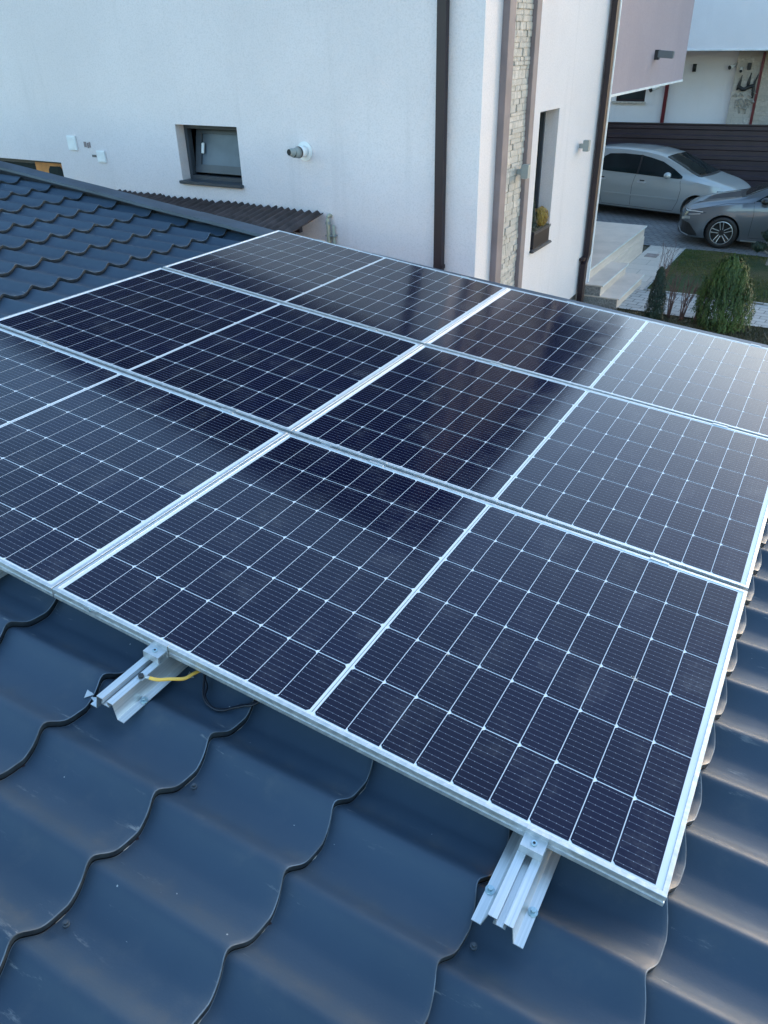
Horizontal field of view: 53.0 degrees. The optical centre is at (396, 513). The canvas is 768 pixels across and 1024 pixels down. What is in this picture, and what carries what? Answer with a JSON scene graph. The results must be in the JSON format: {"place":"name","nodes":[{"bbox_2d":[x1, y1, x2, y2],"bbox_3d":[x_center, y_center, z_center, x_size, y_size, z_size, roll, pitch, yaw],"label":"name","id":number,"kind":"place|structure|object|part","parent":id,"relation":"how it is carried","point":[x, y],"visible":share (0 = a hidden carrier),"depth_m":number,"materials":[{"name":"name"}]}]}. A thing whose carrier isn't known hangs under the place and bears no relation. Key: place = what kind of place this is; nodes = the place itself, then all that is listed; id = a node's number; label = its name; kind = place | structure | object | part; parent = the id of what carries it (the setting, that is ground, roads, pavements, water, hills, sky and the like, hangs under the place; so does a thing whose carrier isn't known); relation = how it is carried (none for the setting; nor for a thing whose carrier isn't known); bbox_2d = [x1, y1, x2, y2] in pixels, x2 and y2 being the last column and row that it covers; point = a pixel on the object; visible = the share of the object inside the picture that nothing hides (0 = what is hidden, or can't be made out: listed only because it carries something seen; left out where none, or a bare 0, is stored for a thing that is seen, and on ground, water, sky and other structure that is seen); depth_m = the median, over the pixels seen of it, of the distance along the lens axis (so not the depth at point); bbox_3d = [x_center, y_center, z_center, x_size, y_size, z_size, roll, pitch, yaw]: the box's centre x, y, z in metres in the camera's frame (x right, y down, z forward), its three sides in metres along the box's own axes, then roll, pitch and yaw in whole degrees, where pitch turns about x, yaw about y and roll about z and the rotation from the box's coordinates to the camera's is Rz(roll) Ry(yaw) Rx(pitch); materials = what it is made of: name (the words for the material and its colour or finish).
{"place":"outdoors","nodes":[
{"label":"outdoors","id":0,"kind":"place"},
{"bbox_2d":[202,673,259,711],"bbox_3d":[-0.429,0.451,2.005,0.236,0.051,0.142,21,37,21],"label":"module cable","id":1,"kind":"object","parent":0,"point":[205,700],"visible":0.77,"depth_m":1.98,"materials":[{"name":"black rubber"}]},
{"bbox_2d":[626,245,682,289],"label":"stone path","id":2,"kind":"structure","parent":0,"point":[646,266],"depth_m":15.51,"materials":[{"name":"stone"}]},
{"bbox_2d":[644,253,659,257],"bbox_3d":[5.314,-5.376,16.054,0.250,0.008,0.300,16,35,25],"label":"drain cover","id":3,"kind":"object","parent":2,"relation":"on","point":[651,255],"visible":1,"depth_m":16.03,"materials":[{"name":"grey metal"}]},
{"bbox_2d":[593,245,767,344],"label":"ground","id":4,"kind":"structure","parent":0,"point":[645,247],"depth_m":12.30,"materials":[{"name":"green plant"}]},
{"bbox_2d":[118,189,322,233],"bbox_3d":[-2.949,-2.638,9.836,3.462,2.259,2.355,16,35,25],"label":"lean to canopy","id":5,"kind":"object","parent":4,"relation":"on","point":[281,218],"visible":0.26,"depth_m":9.59,"materials":[{"name":"brown metal"}]},
{"bbox_2d":[0,0,694,300],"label":"white house","id":6,"kind":"structure","parent":4,"relation":"on","point":[215,101],"depth_m":9.34,"materials":[{"name":"paint"}]},
{"bbox_2d":[0,158,63,176],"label":"window","id":7,"kind":"structure","parent":6,"relation":"in","point":[55,168],"depth_m":11.48,"materials":[{"name":"glass"}]},
{"bbox_2d":[66,135,77,150],"bbox_3d":[-4.567,-5.210,10.838,0.175,0.185,0.030,16,35,25],"label":"wall vent","id":8,"kind":"object","parent":6,"relation":"attached to","point":[72,142],"depth_m":10.83,"materials":[{"name":"white plastic"}]},
{"bbox_2d":[96,150,106,162],"bbox_3d":[-4.101,-4.953,10.697,0.160,0.150,0.030,16,35,25],"label":"wall vent","id":9,"kind":"object","parent":6,"relation":"attached to","point":[101,156],"depth_m":10.69,"materials":[{"name":"white plastic"}]},
{"bbox_2d":[183,125,241,182],"bbox_3d":[-2.278,-4.704,10.043,1.000,0.670,0.223,16,35,25],"label":"window","id":10,"kind":"structure","parent":6,"relation":"in","point":[217,149],"depth_m":10.08,"materials":[{"name":"glass"}]},
{"bbox_2d":[287,141,311,160],"bbox_3d":[-1.160,-4.244,9.059,0.210,0.210,0.298,16,35,25],"label":"boiler flue","id":11,"kind":"object","parent":6,"relation":"attached to","point":[302,150],"visible":1,"depth_m":9.07,"materials":[{"name":"white plastic"}]},
{"bbox_2d":[325,213,337,243],"bbox_3d":[-0.798,-3.105,9.679,0.135,1.252,0.090,16,35,25],"label":"gas pipe","id":12,"kind":"object","parent":6,"relation":"attached to","point":[328,223],"visible":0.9,"depth_m":9.43,"materials":[{"name":"metal"}]},
{"bbox_2d":[433,0,449,269],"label":"downpipe","id":13,"kind":"object","parent":6,"relation":"attached to","point":[442,42],"visible":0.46,"depth_m":8.18,"materials":[{"name":"brown metal"}]},
{"bbox_2d":[517,164,530,178],"bbox_3d":[1.496,-4.045,9.114,0.148,0.151,0.089,16,35,25],"label":"wall lamp","id":14,"kind":"object","parent":6,"relation":"attached to","point":[524,171],"visible":1,"depth_m":9.07,"materials":[{"name":"white plastic"}]},
{"bbox_2d":[534,111,545,208],"bbox_3d":[1.751,-4.422,10.199,0.070,1.640,0.730,16,35,25],"label":"window","id":15,"kind":"structure","parent":6,"relation":"in","point":[542,114],"depth_m":10.30,"materials":[{"name":"glass"}]},
{"bbox_2d":[530,193,550,249],"bbox_3d":[1.895,-3.978,10.375,0.222,0.691,0.660,16,35,25],"label":"window planter","id":16,"kind":"object","parent":6,"relation":"on","point":[540,227],"visible":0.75,"depth_m":10.37,"materials":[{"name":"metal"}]},
{"bbox_2d":[579,140,590,151],"bbox_3d":[2.675,-5.240,10.980,0.144,0.147,0.086,16,35,25],"label":"wall lamp","id":17,"kind":"object","parent":6,"relation":"attached to","point":[585,145],"visible":1,"depth_m":10.94,"materials":[{"name":"white plastic"}]},
{"bbox_2d":[576,0,620,301],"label":"downpipe","id":18,"kind":"object","parent":6,"relation":"attached to","point":[612,34],"visible":0.9,"depth_m":11.59,"materials":[{"name":"brown metal"}]},
{"bbox_2d":[654,50,674,59],"bbox_3d":[4.624,-7.920,13.306,0.323,0.150,0.120,16,35,25],"label":"wall lamp","id":19,"kind":"object","parent":6,"relation":"attached to","point":[659,54],"visible":1,"depth_m":13.26,"materials":[{"name":"grey plastic"}]},
{"bbox_2d":[0,161,767,1023],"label":"roof","id":20,"kind":"object","parent":4,"relation":"on","point":[176,853],"visible":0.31,"depth_m":1.66,"materials":[{"name":"blue metal"}]},
{"bbox_2d":[0,569,7,577],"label":"mounting rail","id":21,"kind":"object","parent":20,"relation":"on","point":[3,573],"depth_m":2.32,"materials":[{"name":"metal"}]},
{"bbox_2d":[0,328,287,596],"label":"solar panel","id":22,"kind":"object","parent":21,"relation":"on","point":[97,460],"visible":0.98,"depth_m":2.78,"materials":[{"name":"glass"}]},
{"bbox_2d":[0,268,422,433],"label":"solar panel","id":23,"kind":"object","parent":21,"relation":"on","point":[279,366],"visible":0.97,"depth_m":3.66,"materials":[{"name":"glass"}]},
{"bbox_2d":[221,406,236,413],"bbox_3d":[-0.679,-0.408,3.127,0.060,0.032,0.035,21,37,21],"label":"clamp","id":24,"kind":"object","parent":21,"relation":"attached to","point":[229,409],"visible":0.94,"depth_m":3.12,"materials":[{"name":"metal"}]},
{"bbox_2d":[163,230,507,344],"bbox_3d":[-0.341,-1.396,4.615,1.722,0.032,1.134,21,37,21],"label":"solar panel","id":25,"kind":"object","parent":21,"relation":"on","point":[407,301],"visible":0.98,"depth_m":4.53,"materials":[{"name":"glass"}]},
{"bbox_2d":[367,326,378,330],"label":"clamp","id":26,"kind":"object","parent":21,"relation":"attached to","point":[373,328],"visible":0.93,"depth_m":3.98,"materials":[{"name":"metal"}]},
{"bbox_2d":[84,690,93,697],"bbox_3d":[-0.794,0.462,1.975,0.029,0.004,0.023,25,40,36],"label":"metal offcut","id":27,"kind":"object","parent":20,"relation":"on","point":[88,693],"visible":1,"depth_m":1.97,"materials":[{"name":"metal"}]},
{"bbox_2d":[91,655,187,722],"bbox_3d":[0.171,-0.377,3.279,0.115,0.050,3.697,21,37,21],"label":"mounting rail","id":28,"kind":"object","parent":20,"relation":"on","point":[127,694],"visible":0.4,"depth_m":1.95,"materials":[{"name":"metal"}]},
{"bbox_2d":[143,637,168,664],"bbox_3d":[-0.628,0.359,2.015,0.051,0.036,0.044,21,37,21],"label":"end clamp","id":29,"kind":"object","parent":28,"relation":"on","point":[155,650],"visible":1,"depth_m":2.01,"materials":[{"name":"metal"}]},
{"bbox_2d":[136,670,199,681],"bbox_3d":[-0.571,0.418,1.988,0.184,0.054,0.050,-15,34,-21],"label":"earth wire","id":30,"kind":"object","parent":28,"relation":"attached to","point":[142,676],"visible":0.89,"depth_m":1.96,"materials":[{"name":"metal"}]},
{"bbox_2d":[369,457,386,466],"bbox_3d":[-0.070,-0.179,2.876,0.060,0.032,0.035,21,37,21],"label":"clamp","id":31,"kind":"object","parent":28,"relation":"attached to","point":[379,462],"visible":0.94,"depth_m":2.87,"materials":[{"name":"metal"}]},
{"bbox_2d":[52,433,747,906],"bbox_3d":[0.057,0.239,2.279,1.722,0.032,1.134,20,37,21],"label":"solar panel","id":32,"kind":"object","parent":28,"relation":"on","point":[350,601],"visible":1,"depth_m":2.12,"materials":[{"name":"glass"}]},
{"bbox_2d":[83,606,96,614],"bbox_3d":[-0.842,0.267,2.114,0.048,0.012,0.003,21,37,21],"label":"earthing clip","id":33,"kind":"object","parent":32,"relation":"attached to","point":[90,610],"visible":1,"depth_m":2.11,"materials":[{"name":"metal"}]},
{"bbox_2d":[491,361,503,365],"bbox_3d":[0.484,-0.712,3.733,0.060,0.032,0.035,21,37,21],"label":"clamp","id":34,"kind":"object","parent":28,"relation":"attached to","point":[497,363],"visible":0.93,"depth_m":3.73,"materials":[{"name":"metal"}]},
{"bbox_2d":[471,831,560,948],"bbox_3d":[1.090,-0.039,2.896,0.115,0.050,3.697,21,37,21],"label":"mounting rail","id":35,"kind":"object","parent":20,"relation":"on","point":[513,895],"visible":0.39,"depth_m":1.58,"materials":[{"name":"metal"}]},
{"bbox_2d":[518,824,550,861],"bbox_3d":[0.292,0.697,1.631,0.051,0.036,0.044,21,37,21],"label":"end clamp","id":36,"kind":"object","parent":35,"relation":"on","point":[534,843],"visible":1,"depth_m":1.62,"materials":[{"name":"metal"}]},
{"bbox_2d":[425,288,767,437],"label":"solar panel","id":37,"kind":"object","parent":35,"relation":"on","point":[696,375],"visible":0.98,"depth_m":3.92,"materials":[{"name":"glass"}]},
{"bbox_2d":[650,553,670,564],"bbox_3d":[0.849,0.160,2.492,0.060,0.032,0.035,21,37,21],"label":"clamp","id":38,"kind":"object","parent":35,"relation":"attached to","point":[660,559],"visible":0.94,"depth_m":2.49,"materials":[{"name":"metal"}]},
{"bbox_2d":[713,421,727,427],"bbox_3d":[1.404,-0.374,3.349,0.060,0.032,0.035,21,37,21],"label":"clamp","id":39,"kind":"object","parent":35,"relation":"attached to","point":[720,424],"visible":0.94,"depth_m":3.34,"materials":[{"name":"metal"}]},
{"bbox_2d":[291,345,767,590],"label":"solar panel","id":40,"kind":"object","parent":20,"relation":"on","point":[690,494],"visible":0.98,"depth_m":3.02,"materials":[{"name":"glass"}]},
{"bbox_3d":[-1.350,-0.990,3.947,0.115,0.050,3.600,21,37,21],"label":"mounting rail","id":41,"kind":"object","parent":20,"relation":"attached to","visible":0},
{"bbox_2d":[33,338,48,344],"bbox_3d":[-1.615,-0.769,3.507,0.060,0.032,0.035,21,37,21],"label":"clamp","id":42,"kind":"object","parent":41,"relation":"attached to","point":[41,341],"visible":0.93,"depth_m":3.50,"materials":[{"name":"metal"}]},
{"bbox_2d":[583,221,646,308],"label":"entrance steps","id":43,"kind":"structure","parent":4,"relation":"on","point":[616,252],"depth_m":13.99,"materials":[{"name":"stone"}]},
{"bbox_2d":[644,266,666,319],"bbox_3d":[4.174,-3.529,12.322,0.335,0.846,0.336,16,35,25],"label":"conifer shrub","id":44,"kind":"object","parent":4,"relation":"on","point":[658,295],"visible":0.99,"depth_m":12.27,"materials":[{"name":"green plant"}]},
{"bbox_2d":[643,248,685,290],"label":"lawn kerb","id":45,"kind":"structure","parent":4,"relation":"on","point":[648,285],"depth_m":15.28,"materials":[{"name":"grey concrete"}]},
{"bbox_2d":[667,271,686,318],"bbox_3d":[4.446,-3.502,12.333,0.317,0.784,0.233,-6,32,-8],"label":"bare shrub","id":46,"kind":"object","parent":4,"relation":"on","point":[670,306],"visible":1,"depth_m":12.34,"materials":[{"name":"brown plant"}]},
{"bbox_2d":[605,122,767,186],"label":"slat fence","id":47,"kind":"object","parent":4,"relation":"on","point":[739,150],"visible":0.23,"depth_m":20.29,"materials":[{"name":"brown wood"}]},
{"bbox_2d":[608,0,767,124],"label":"house","id":48,"kind":"structure","parent":4,"relation":"on","point":[724,35],"depth_m":22.59,"materials":[{"name":"white paint"}]},
{"bbox_2d":[616,90,645,101],"bbox_3d":[7.343,-13.361,23.950,0.900,0.970,0.060,16,35,25],"label":"window","id":49,"kind":"structure","parent":48,"relation":"in","point":[639,95],"depth_m":24.09,"materials":[{"name":"black glass"}]},
{"bbox_2d":[660,84,669,122],"bbox_3d":[8.227,-12.151,23.902,0.100,3.300,0.080,16,35,25],"label":"downpipe","id":50,"kind":"object","parent":48,"relation":"attached to","point":[664,103],"visible":0.29,"depth_m":23.61,"materials":[{"name":"red metal"}]},
{"bbox_2d":[692,64,696,71],"bbox_3d":[8.831,-13.211,22.843,0.107,0.200,0.155,16,35,25],"label":"wall lamp","id":51,"kind":"object","parent":48,"relation":"attached to","point":[694,68],"visible":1,"depth_m":22.79,"materials":[{"name":"black metal"}]},
{"bbox_2d":[728,63,736,69],"bbox_3d":[9.746,-12.966,22.337,0.296,0.176,0.130,-9,33,-14],"label":"security camera","id":52,"kind":"object","parent":48,"relation":"attached to","point":[732,66],"visible":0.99,"depth_m":22.28,"materials":[{"name":"white plastic"}]},
{"bbox_2d":[732,73,758,112],"bbox_3d":[10.082,-12.177,22.338,0.649,1.043,0.121,16,35,25],"label":"wall ornament","id":53,"kind":"object","parent":48,"relation":"attached to","point":[741,88],"depth_m":22.29,"materials":[{"name":"black metal"}]},
{"bbox_2d":[749,52,766,123],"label":"downpipe","id":54,"kind":"object","parent":48,"relation":"attached to","point":[758,86],"visible":0.64,"depth_m":22.12,"materials":[{"name":"red metal"}]},
{"bbox_2d":[679,274,701,320],"bbox_3d":[4.635,-3.419,12.181,0.341,0.796,0.297,-1,32,0],"label":"bare shrub","id":55,"kind":"object","parent":4,"relation":"on","point":[684,303],"visible":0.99,"depth_m":12.19,"materials":[{"name":"brown plant"}]},
{"bbox_2d":[693,287,715,321],"bbox_3d":[4.854,-3.328,12.118,0.231,0.705,0.348,-8,32,-11],"label":"bare shrub","id":56,"kind":"object","parent":4,"relation":"on","point":[698,309],"visible":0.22,"depth_m":12.21,"materials":[{"name":"brown plant"}]},
{"bbox_2d":[645,288,767,305],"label":"path kerb","id":57,"kind":"structure","parent":4,"relation":"on","point":[678,293],"depth_m":13.54,"materials":[{"name":"grey concrete"}]},
{"bbox_2d":[690,252,756,333],"bbox_3d":[5.062,-3.386,11.794,0.949,1.160,0.970,16,35,25],"label":"conifer shrub","id":58,"kind":"object","parent":4,"relation":"on","point":[729,278],"visible":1,"depth_m":11.63,"materials":[{"name":"green plant"}]},
{"bbox_2d":[751,230,767,264],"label":"pruned pine","id":59,"kind":"object","parent":4,"relation":"on","point":[757,246],"visible":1,"depth_m":14.98,"materials":[{"name":"green plant"}]},
{"bbox_2d":[596,205,767,256],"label":"driveway","id":60,"kind":"structure","parent":0,"point":[660,228],"depth_m":18.15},
{"bbox_2d":[598,143,750,214],"bbox_3d":[6.595,-8.455,19.577,4.680,1.559,2.170,24,39,34],"label":"parked car","id":61,"kind":"object","parent":60,"relation":"on","point":[655,178],"visible":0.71,"depth_m":18.90,"materials":[{"name":"silver metal"}]},
{"bbox_3d":[5.588,-8.768,19.256,1.025,0.420,0.190,24,39,34],"label":"rear side window","id":62,"kind":"part","parent":61,"relation":"part of","materials":[{"name":"black glass"}]},
{"bbox_3d":[6.431,-8.379,18.648,1.115,0.435,0.187,24,39,34],"label":"front side window","id":63,"kind":"part","parent":61,"relation":"part of","materials":[{"name":"black glass"}]},
{"bbox_2d":[677,182,767,247],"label":"parked car","id":64,"kind":"object","parent":60,"relation":"on","point":[722,219],"visible":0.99,"depth_m":16.29,"materials":[{"name":"grey paint"}]},
{"bbox_2d":[617,290,767,327],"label":"paved path","id":65,"kind":"structure","parent":0,"point":[636,300],"depth_m":13.00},
{"bbox_2d":[647,248,767,302],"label":"lawn ground","id":66,"kind":"structure","parent":0,"point":[762,268],"depth_m":14.70,"materials":[{"name":"green plant"}]},
{"bbox_2d":[656,242,679,281],"bbox_3d":[4.837,-4.478,13.759,0.410,0.947,0.378,8,33,14],"label":"bare shrub","id":67,"kind":"object","parent":66,"relation":"on","point":[664,264],"visible":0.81,"depth_m":13.72,"materials":[{"name":"brown plant"}]}
]}

